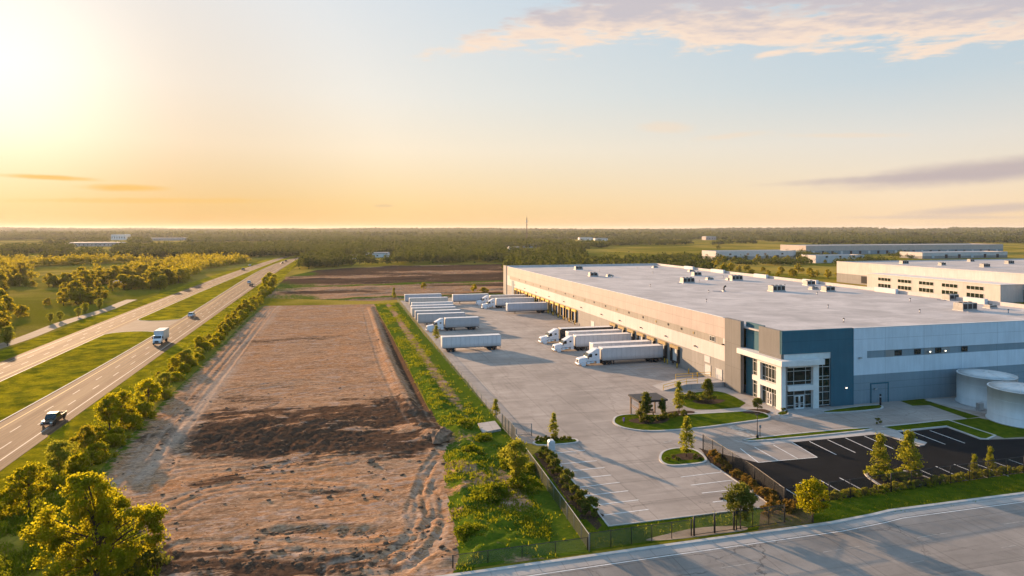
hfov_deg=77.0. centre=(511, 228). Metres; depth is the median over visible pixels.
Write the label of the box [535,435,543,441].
shrub
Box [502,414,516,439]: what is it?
yard gate fence
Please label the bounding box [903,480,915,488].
shrub
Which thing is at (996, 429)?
lawn
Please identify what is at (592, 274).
rooftop unit
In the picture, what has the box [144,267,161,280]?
woodland tree
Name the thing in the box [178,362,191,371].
roadside shrub
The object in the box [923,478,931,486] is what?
shrub
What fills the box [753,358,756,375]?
window
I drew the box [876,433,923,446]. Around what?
car park kerb
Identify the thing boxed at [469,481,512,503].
wild bush
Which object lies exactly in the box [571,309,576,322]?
dock door
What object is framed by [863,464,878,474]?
shrub
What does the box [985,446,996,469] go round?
conical tree
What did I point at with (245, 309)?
roadside shrub
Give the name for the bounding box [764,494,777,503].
dry shrub
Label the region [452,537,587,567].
chain link fence
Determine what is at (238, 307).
roadside tree
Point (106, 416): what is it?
roadside tree
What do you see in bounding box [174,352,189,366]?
roadside tree
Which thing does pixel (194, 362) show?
roadside shrub
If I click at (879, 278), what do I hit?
window
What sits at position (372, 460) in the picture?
earth boulder
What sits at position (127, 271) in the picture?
woodland tree
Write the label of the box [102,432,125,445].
roadside shrub
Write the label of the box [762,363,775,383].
window
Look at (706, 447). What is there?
black fence
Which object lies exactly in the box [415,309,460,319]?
semi trailer
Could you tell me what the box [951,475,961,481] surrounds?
shrub
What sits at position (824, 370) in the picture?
window
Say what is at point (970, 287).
window
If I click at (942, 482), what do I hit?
shrub
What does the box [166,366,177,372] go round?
roadside tree
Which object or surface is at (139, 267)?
woodland tree
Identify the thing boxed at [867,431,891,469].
conical tree
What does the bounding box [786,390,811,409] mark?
window
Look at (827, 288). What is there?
rooftop unit
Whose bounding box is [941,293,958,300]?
rooftop unit
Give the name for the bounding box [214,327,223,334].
roadside tree
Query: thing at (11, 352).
roadside verge
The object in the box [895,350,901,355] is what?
window
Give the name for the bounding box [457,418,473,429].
wild bush
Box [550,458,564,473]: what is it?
hedge shrub
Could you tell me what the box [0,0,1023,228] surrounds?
sky
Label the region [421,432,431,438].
earth boulder
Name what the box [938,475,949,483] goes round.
shrub
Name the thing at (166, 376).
roadside tree
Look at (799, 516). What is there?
scrub ground
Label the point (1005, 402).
storage tank
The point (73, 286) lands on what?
woodland tree
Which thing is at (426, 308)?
semi trailer
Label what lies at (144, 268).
woodland tree
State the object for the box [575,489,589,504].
hedge shrub
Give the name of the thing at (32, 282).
woodland tree
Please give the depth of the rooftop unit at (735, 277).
243.31 m
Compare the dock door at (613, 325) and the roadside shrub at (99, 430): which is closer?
the roadside shrub at (99, 430)
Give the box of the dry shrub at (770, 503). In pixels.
[765,501,779,513]
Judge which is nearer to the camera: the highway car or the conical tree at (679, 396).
the conical tree at (679, 396)
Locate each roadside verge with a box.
[0,258,276,361]
[0,259,297,526]
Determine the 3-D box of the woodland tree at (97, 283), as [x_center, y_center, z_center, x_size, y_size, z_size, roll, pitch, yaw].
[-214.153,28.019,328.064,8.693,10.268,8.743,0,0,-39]
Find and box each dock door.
[545,299,549,310]
[550,301,554,312]
[555,303,559,314]
[560,305,564,318]
[566,307,570,319]
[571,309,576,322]
[609,322,616,328]
[618,325,625,331]
[627,329,634,339]
[636,332,644,339]
[647,336,655,343]
[658,340,666,359]
[669,344,679,363]
[861,276,866,283]
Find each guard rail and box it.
[663,378,697,389]
[676,372,710,377]
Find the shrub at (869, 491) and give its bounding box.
[863,487,873,495]
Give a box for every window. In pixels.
[709,335,714,341]
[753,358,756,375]
[753,380,756,396]
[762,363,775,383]
[762,385,775,406]
[786,367,811,385]
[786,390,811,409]
[819,358,829,405]
[878,277,890,281]
[878,283,890,287]
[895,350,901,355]
[897,279,910,283]
[897,285,910,290]
[914,349,920,353]
[919,281,933,285]
[919,287,933,292]
[935,348,940,352]
[941,283,957,287]
[941,290,957,293]
[961,346,967,351]
[966,285,983,290]
[966,292,983,297]
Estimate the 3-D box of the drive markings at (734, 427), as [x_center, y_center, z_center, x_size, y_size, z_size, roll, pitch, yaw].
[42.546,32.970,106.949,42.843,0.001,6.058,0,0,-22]
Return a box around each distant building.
[67,242,125,245]
[111,234,130,239]
[152,238,185,240]
[578,237,592,239]
[593,238,607,240]
[702,236,715,239]
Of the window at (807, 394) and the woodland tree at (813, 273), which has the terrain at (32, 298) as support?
the woodland tree at (813, 273)
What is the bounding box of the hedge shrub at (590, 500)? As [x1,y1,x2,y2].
[580,496,599,517]
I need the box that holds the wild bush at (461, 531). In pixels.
[453,521,489,538]
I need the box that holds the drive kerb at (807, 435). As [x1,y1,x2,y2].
[742,427,873,441]
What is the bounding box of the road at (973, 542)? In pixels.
[522,501,1023,575]
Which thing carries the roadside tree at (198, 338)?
on the roadside verge at (73, 425)
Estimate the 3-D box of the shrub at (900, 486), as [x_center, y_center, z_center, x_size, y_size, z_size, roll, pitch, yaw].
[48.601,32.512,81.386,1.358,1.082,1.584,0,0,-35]
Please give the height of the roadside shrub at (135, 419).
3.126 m
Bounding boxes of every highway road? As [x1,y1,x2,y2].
[0,254,293,380]
[0,257,298,470]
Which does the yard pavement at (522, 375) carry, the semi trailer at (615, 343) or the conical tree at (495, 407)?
the semi trailer at (615, 343)
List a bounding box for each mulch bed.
[579,512,603,518]
[629,418,668,423]
[667,411,694,415]
[672,453,702,459]
[692,399,724,403]
[743,409,770,413]
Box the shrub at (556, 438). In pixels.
[550,435,558,440]
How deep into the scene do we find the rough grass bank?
82.28 m
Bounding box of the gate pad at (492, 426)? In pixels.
[478,421,500,432]
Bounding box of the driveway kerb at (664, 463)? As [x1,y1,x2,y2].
[659,447,706,465]
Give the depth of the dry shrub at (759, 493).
79.36 m
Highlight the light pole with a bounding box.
[755,414,759,437]
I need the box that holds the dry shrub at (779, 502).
[776,501,783,509]
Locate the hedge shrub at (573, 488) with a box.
[569,484,583,500]
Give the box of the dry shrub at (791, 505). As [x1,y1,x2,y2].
[785,499,799,513]
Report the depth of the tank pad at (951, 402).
121.41 m
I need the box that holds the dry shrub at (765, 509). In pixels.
[760,504,771,516]
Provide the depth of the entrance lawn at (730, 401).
121.43 m
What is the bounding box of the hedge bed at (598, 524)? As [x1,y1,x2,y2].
[534,452,601,529]
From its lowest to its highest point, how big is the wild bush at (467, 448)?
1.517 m
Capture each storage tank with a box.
[955,368,1018,408]
[985,381,1023,428]
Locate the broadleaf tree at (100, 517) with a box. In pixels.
[18,470,170,575]
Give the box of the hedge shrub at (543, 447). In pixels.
[536,445,547,456]
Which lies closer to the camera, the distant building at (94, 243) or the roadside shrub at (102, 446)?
the roadside shrub at (102, 446)
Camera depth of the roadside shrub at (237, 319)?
220.56 m
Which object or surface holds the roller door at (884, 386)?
in the warehouse at (805, 347)
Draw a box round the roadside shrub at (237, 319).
[232,317,242,324]
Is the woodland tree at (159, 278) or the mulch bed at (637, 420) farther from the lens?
the woodland tree at (159, 278)
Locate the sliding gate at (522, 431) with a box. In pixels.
[513,423,531,435]
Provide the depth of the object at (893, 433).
103.10 m
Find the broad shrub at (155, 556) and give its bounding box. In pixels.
[118,536,174,575]
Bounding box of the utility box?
[976,402,983,410]
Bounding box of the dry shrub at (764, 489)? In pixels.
[759,487,769,497]
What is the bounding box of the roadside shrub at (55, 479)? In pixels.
[43,475,67,490]
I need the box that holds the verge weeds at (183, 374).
[0,281,280,551]
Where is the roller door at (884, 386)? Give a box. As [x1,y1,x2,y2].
[870,382,888,402]
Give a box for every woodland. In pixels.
[0,226,1023,237]
[0,233,1023,247]
[0,240,721,269]
[0,249,250,278]
[655,248,913,264]
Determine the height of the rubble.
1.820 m
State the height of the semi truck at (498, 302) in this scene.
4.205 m
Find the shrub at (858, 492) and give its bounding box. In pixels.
[851,487,864,496]
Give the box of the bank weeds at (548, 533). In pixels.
[375,302,582,571]
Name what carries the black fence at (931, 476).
on the frontage lawn at (910, 500)
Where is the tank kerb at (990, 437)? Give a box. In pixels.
[881,420,995,439]
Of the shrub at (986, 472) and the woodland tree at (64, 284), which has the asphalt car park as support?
the shrub at (986, 472)
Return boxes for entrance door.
[767,391,771,405]
[794,395,803,408]
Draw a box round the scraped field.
[265,264,504,300]
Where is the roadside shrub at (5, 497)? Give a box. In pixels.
[0,486,29,520]
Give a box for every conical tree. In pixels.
[431,325,439,338]
[490,398,500,415]
[547,412,559,435]
[672,381,684,411]
[678,416,695,456]
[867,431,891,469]
[892,429,927,470]
[970,454,982,475]
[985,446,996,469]
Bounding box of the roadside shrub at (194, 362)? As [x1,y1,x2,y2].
[188,359,197,365]
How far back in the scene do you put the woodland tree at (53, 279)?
363.60 m
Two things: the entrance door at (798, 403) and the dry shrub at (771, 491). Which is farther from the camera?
the entrance door at (798, 403)
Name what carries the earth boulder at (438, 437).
on the bare earth ground at (284, 351)
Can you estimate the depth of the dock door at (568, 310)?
230.17 m
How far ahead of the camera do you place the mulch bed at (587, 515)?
73.69 m
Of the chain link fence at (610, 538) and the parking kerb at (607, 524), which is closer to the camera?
the chain link fence at (610, 538)
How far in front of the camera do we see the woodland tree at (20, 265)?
396.78 m
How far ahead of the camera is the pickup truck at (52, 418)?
108.13 m
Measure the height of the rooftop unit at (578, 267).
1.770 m
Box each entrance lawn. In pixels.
[615,411,768,429]
[679,391,744,409]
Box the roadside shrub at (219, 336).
[212,331,224,340]
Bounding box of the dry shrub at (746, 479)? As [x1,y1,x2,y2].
[744,475,756,481]
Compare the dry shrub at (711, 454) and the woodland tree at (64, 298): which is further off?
the woodland tree at (64, 298)
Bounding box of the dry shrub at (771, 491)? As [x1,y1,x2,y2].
[762,488,776,498]
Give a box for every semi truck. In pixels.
[425,316,478,331]
[475,294,525,304]
[481,297,533,308]
[538,326,612,343]
[552,332,630,351]
[575,344,662,365]
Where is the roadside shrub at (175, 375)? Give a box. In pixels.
[164,371,185,381]
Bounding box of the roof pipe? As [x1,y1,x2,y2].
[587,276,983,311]
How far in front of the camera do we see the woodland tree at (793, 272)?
439.24 m
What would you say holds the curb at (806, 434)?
on the drive kerb at (807, 435)
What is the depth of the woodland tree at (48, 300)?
278.42 m
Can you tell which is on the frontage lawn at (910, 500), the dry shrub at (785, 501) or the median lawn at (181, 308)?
the dry shrub at (785, 501)
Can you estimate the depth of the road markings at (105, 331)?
204.18 m
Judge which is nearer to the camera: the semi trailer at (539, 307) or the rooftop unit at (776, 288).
the rooftop unit at (776, 288)
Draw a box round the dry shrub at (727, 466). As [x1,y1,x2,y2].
[721,464,729,470]
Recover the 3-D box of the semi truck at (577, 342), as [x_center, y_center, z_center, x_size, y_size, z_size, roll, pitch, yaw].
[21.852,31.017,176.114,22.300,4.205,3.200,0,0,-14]
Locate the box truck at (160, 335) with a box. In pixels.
[152,327,168,344]
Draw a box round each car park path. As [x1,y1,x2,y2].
[734,430,881,445]
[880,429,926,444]
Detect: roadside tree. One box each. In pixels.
[0,325,15,345]
[3,461,51,509]
[42,439,79,475]
[44,313,53,320]
[56,311,63,319]
[67,424,105,451]
[73,306,81,316]
[79,303,88,311]
[93,298,103,307]
[93,392,126,429]
[107,388,138,421]
[133,378,162,403]
[155,370,171,390]
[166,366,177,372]
[167,356,179,368]
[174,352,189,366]
[181,348,193,362]
[193,347,201,353]
[194,335,204,344]
[195,342,203,348]
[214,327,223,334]
[221,323,228,330]
[224,318,233,327]
[235,305,243,310]
[240,299,249,305]
[261,275,268,284]
[267,277,277,285]
[470,284,478,291]
[479,287,488,292]
[496,435,530,477]
[793,476,830,522]
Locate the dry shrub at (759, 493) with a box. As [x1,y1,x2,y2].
[755,487,762,495]
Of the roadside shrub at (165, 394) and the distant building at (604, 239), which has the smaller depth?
the roadside shrub at (165, 394)
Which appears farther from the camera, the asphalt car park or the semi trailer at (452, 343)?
the semi trailer at (452, 343)
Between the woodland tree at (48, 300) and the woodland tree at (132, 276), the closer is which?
the woodland tree at (48, 300)
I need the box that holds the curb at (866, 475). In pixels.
[864,470,927,489]
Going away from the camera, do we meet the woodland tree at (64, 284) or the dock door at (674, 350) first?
the dock door at (674, 350)
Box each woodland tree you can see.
[0,270,6,287]
[0,273,9,289]
[0,288,13,307]
[0,294,20,313]
[0,298,12,323]
[0,302,11,324]
[0,311,11,329]
[9,275,19,285]
[10,262,29,277]
[10,273,29,285]
[13,304,29,316]
[27,280,37,286]
[42,272,52,286]
[42,298,50,304]
[45,274,58,286]
[56,287,73,305]
[58,282,67,291]
[59,276,67,285]
[64,273,71,283]
[65,279,86,302]
[70,266,88,282]
[72,270,94,288]
[72,287,88,304]
[83,293,95,303]
[85,287,96,302]
[88,274,101,290]
[94,270,106,282]
[94,286,107,299]
[103,268,112,283]
[105,265,121,279]
[107,279,116,290]
[115,274,132,289]
[122,265,130,274]
[127,275,138,288]
[128,277,139,287]
[129,270,141,276]
[130,275,145,288]
[135,264,148,271]
[139,264,149,277]
[139,281,144,289]
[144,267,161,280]
[144,279,155,289]
[145,271,157,287]
[151,262,165,267]
[153,274,168,288]
[161,268,176,283]
[174,268,188,282]
[180,267,188,279]
[185,268,193,279]
[727,264,733,270]
[790,269,797,276]
[794,263,801,272]
[808,271,815,276]
[824,269,831,277]
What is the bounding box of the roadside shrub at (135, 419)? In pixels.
[118,412,143,428]
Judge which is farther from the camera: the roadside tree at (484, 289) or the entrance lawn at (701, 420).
the roadside tree at (484, 289)
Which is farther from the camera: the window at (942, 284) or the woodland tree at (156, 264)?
the woodland tree at (156, 264)
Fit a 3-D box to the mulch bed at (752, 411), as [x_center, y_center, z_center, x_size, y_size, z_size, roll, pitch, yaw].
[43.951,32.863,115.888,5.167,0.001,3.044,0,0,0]
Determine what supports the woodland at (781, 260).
on the terrain at (32, 298)
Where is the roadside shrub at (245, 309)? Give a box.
[240,307,251,313]
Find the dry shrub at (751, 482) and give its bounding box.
[748,478,756,486]
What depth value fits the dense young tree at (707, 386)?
121.88 m
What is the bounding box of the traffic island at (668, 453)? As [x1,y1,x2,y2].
[661,448,704,463]
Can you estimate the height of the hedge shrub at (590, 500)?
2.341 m
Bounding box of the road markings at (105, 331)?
[0,263,268,377]
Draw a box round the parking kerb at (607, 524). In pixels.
[544,445,766,526]
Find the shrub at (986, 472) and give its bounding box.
[980,469,990,476]
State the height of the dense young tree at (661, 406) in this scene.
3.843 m
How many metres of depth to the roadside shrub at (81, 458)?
87.36 m
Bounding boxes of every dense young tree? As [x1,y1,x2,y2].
[635,391,653,421]
[657,397,667,416]
[697,378,717,401]
[722,481,758,528]
[752,397,762,410]
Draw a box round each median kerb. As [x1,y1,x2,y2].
[0,331,153,421]
[139,261,275,320]
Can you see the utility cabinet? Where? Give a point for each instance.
(551, 444)
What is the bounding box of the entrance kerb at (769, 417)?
[613,411,770,431]
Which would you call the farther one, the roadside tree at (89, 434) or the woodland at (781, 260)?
the woodland at (781, 260)
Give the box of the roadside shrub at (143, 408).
[129,401,156,417]
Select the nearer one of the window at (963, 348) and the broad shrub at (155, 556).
the broad shrub at (155, 556)
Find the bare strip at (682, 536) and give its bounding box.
[646,526,747,540]
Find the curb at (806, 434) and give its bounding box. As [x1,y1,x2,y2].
[747,428,869,439]
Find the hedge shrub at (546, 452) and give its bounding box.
[541,448,550,460]
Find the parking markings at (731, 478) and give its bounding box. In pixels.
[560,431,1020,514]
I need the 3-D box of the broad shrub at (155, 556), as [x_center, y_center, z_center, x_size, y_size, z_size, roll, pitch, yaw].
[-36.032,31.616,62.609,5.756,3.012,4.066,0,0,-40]
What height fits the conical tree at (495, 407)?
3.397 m
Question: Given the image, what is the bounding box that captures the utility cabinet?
[547,439,555,450]
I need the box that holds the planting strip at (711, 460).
[700,448,768,501]
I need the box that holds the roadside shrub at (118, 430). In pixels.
[103,425,131,440]
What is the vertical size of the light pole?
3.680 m
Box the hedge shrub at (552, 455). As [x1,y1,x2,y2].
[545,451,557,466]
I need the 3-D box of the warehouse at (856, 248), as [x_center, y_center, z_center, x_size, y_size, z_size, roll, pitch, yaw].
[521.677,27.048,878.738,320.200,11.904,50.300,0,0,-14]
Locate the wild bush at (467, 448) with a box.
[461,443,486,455]
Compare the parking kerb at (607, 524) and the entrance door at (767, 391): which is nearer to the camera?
the parking kerb at (607, 524)
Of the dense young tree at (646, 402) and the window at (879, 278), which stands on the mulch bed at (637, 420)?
the dense young tree at (646, 402)
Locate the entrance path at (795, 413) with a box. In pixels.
[695,387,828,418]
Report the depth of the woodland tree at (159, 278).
352.33 m
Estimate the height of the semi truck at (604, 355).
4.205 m
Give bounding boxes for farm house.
[366,252,389,256]
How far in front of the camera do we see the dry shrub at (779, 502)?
74.82 m
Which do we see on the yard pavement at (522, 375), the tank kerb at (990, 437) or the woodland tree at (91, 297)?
the tank kerb at (990, 437)
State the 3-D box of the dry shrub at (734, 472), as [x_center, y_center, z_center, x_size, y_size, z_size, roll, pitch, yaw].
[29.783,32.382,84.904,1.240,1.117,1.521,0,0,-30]
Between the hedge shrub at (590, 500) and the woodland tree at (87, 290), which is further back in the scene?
the woodland tree at (87, 290)
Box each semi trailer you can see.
[404,293,441,301]
[409,297,447,305]
[411,301,452,304]
[411,304,453,307]
[411,306,455,316]
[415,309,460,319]
[417,312,464,324]
[441,333,500,351]
[452,293,488,302]
[506,302,546,312]
[565,329,621,336]
[589,340,651,349]
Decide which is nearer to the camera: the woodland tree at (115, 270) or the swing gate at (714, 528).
the swing gate at (714, 528)
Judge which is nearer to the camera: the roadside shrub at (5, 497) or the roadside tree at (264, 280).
the roadside shrub at (5, 497)
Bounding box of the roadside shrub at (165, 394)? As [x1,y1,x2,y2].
[154,386,172,400]
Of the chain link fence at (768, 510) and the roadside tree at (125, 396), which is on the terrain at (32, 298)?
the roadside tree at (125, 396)
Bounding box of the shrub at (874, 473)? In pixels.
[871,468,882,478]
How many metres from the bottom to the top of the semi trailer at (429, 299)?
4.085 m
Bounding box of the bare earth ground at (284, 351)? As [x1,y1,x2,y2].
[97,304,458,575]
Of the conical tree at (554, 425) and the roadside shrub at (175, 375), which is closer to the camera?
the conical tree at (554, 425)
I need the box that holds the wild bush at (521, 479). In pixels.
[504,473,544,492]
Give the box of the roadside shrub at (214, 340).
[208,338,220,345]
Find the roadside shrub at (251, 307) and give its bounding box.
[247,305,255,310]
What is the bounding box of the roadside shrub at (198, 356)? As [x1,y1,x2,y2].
[194,352,204,359]
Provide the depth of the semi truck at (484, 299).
279.68 m
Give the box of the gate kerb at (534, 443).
[532,438,578,445]
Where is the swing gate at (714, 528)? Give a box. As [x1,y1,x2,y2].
[693,511,734,535]
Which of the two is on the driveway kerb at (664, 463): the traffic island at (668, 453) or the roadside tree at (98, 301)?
the traffic island at (668, 453)
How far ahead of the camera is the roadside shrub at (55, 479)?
81.31 m
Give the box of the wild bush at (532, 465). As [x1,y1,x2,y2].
[522,461,542,472]
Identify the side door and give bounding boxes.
[704,363,710,373]
[715,367,721,379]
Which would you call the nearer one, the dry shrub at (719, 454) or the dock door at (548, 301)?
the dry shrub at (719, 454)
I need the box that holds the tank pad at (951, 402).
[926,398,986,413]
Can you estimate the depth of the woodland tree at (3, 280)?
337.08 m
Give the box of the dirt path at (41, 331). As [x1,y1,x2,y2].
[0,300,134,348]
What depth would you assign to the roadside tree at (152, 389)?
117.04 m
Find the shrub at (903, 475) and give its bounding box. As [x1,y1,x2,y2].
[897,471,912,481]
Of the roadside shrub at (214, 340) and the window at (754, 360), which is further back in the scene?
the roadside shrub at (214, 340)
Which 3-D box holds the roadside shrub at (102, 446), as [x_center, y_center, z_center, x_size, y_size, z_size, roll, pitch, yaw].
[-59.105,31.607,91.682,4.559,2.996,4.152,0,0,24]
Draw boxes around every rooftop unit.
[574,266,582,269]
[588,272,597,276]
[679,277,694,282]
[691,271,701,275]
[729,275,742,280]
[767,285,785,291]
[802,280,814,285]
[808,286,818,289]
[820,286,835,291]
[899,260,908,263]
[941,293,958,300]
[952,301,977,310]
[979,263,989,266]
[983,304,997,308]
[1004,260,1014,263]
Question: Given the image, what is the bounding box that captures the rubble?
[114,324,457,574]
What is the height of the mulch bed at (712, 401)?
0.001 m
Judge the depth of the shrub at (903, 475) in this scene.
83.69 m
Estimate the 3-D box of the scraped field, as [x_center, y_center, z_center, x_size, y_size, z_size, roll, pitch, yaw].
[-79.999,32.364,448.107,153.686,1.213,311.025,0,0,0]
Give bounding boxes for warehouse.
[503,263,1023,410]
[702,250,795,259]
[780,243,1002,254]
[802,254,863,262]
[837,259,1023,302]
[900,251,1006,258]
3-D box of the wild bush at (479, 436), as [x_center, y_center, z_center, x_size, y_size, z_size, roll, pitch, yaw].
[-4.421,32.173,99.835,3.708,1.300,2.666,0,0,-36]
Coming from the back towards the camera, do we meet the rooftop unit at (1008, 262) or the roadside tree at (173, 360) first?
the rooftop unit at (1008, 262)
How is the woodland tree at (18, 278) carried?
on the terrain at (32, 298)
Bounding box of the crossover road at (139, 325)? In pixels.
[106,319,179,333]
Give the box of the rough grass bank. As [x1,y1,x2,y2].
[374,302,591,572]
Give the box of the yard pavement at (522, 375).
[400,298,1023,524]
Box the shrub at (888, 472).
[881,470,894,480]
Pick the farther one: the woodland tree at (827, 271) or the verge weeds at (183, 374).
the woodland tree at (827, 271)
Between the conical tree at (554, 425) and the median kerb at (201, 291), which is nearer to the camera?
the conical tree at (554, 425)
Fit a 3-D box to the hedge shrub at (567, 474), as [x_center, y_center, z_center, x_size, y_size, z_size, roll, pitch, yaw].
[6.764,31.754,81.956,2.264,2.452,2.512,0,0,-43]
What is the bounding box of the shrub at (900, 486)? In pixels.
[892,480,902,490]
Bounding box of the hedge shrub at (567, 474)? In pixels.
[559,469,574,487]
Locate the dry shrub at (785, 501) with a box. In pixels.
[782,498,789,510]
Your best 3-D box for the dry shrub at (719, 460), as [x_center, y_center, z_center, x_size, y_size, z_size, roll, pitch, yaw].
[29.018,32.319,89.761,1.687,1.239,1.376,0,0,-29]
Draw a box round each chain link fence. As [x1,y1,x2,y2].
[397,298,501,423]
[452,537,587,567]
[515,434,589,551]
[589,519,691,548]
[736,504,784,529]
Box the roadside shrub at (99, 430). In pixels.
[78,425,106,445]
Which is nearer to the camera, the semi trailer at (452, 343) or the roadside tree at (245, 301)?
the semi trailer at (452, 343)
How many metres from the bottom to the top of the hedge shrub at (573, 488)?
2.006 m
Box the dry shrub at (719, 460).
[713,456,724,463]
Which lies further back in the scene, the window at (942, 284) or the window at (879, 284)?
the window at (879, 284)
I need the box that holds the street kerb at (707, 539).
[438,492,1023,575]
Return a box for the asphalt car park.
[699,428,1023,503]
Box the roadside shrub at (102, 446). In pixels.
[79,439,119,463]
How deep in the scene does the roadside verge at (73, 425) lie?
126.39 m
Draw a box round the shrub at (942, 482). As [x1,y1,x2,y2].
[932,475,945,484]
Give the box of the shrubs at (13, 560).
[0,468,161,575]
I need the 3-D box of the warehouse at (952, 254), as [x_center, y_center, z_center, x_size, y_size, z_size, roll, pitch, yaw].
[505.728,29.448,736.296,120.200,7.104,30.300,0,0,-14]
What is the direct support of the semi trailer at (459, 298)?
on the yard pavement at (522, 375)
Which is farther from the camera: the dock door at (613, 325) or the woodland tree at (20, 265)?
the woodland tree at (20, 265)
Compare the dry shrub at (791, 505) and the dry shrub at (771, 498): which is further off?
the dry shrub at (771, 498)
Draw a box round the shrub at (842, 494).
[831,489,843,499]
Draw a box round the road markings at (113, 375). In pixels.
[0,260,293,460]
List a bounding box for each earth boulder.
[366,458,374,463]
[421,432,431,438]
[431,429,451,443]
[439,426,452,436]
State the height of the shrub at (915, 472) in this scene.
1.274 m
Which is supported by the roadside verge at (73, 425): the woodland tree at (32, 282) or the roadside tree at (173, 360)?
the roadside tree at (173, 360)
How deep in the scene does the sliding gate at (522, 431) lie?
102.50 m
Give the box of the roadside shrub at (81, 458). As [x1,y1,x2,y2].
[65,450,92,473]
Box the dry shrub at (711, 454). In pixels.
[708,448,721,456]
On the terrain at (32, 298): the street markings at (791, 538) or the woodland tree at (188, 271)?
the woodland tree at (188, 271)
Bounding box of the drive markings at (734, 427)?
[662,414,873,444]
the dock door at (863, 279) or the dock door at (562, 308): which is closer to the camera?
the dock door at (562, 308)
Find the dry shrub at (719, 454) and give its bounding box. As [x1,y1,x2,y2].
[713,453,725,460]
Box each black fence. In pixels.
[703,434,784,502]
[785,456,1023,501]
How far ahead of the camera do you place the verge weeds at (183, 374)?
108.83 m
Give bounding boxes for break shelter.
[628,393,667,416]
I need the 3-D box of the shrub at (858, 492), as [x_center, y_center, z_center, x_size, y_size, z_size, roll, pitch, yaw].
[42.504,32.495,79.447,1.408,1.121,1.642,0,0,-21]
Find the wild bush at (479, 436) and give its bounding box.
[474,432,493,441]
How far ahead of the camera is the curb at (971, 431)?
106.97 m
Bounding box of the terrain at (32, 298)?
[0,230,1023,575]
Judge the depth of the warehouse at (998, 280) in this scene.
332.11 m
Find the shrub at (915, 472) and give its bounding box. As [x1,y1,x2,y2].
[907,467,922,476]
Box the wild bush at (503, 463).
[499,458,511,469]
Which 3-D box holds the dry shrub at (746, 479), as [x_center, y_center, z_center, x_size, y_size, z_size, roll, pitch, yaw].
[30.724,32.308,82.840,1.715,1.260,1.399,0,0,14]
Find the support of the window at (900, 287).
in the warehouse at (998, 280)
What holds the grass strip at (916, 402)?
on the yard pavement at (522, 375)
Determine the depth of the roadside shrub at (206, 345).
174.76 m
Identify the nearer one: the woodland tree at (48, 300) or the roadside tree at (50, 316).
the roadside tree at (50, 316)
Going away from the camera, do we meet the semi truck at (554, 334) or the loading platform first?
the loading platform
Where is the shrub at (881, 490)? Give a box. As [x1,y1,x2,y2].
[873,484,885,492]
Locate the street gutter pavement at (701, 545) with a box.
[466,495,1023,575]
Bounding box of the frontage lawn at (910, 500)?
[532,449,1023,550]
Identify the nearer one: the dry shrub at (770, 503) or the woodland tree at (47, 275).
the dry shrub at (770, 503)
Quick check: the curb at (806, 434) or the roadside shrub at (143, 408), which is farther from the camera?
the roadside shrub at (143, 408)
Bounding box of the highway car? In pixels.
[188,312,195,316]
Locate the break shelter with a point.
(656, 397)
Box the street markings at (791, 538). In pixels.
[529,502,1022,575]
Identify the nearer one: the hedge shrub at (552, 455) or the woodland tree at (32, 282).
the hedge shrub at (552, 455)
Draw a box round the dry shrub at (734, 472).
[731,470,740,477]
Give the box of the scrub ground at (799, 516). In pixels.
[758,508,812,530]
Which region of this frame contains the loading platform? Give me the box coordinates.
[652,377,723,390]
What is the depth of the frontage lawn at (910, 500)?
76.42 m
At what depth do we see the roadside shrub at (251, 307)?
258.70 m
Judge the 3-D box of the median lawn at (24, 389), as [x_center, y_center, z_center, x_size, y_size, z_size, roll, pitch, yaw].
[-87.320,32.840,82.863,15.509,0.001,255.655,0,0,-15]
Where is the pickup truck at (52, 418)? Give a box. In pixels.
[40,411,66,425]
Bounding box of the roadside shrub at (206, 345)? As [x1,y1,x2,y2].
[200,341,212,349]
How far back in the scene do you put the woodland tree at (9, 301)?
236.17 m
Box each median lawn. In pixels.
[0,331,153,420]
[138,259,288,320]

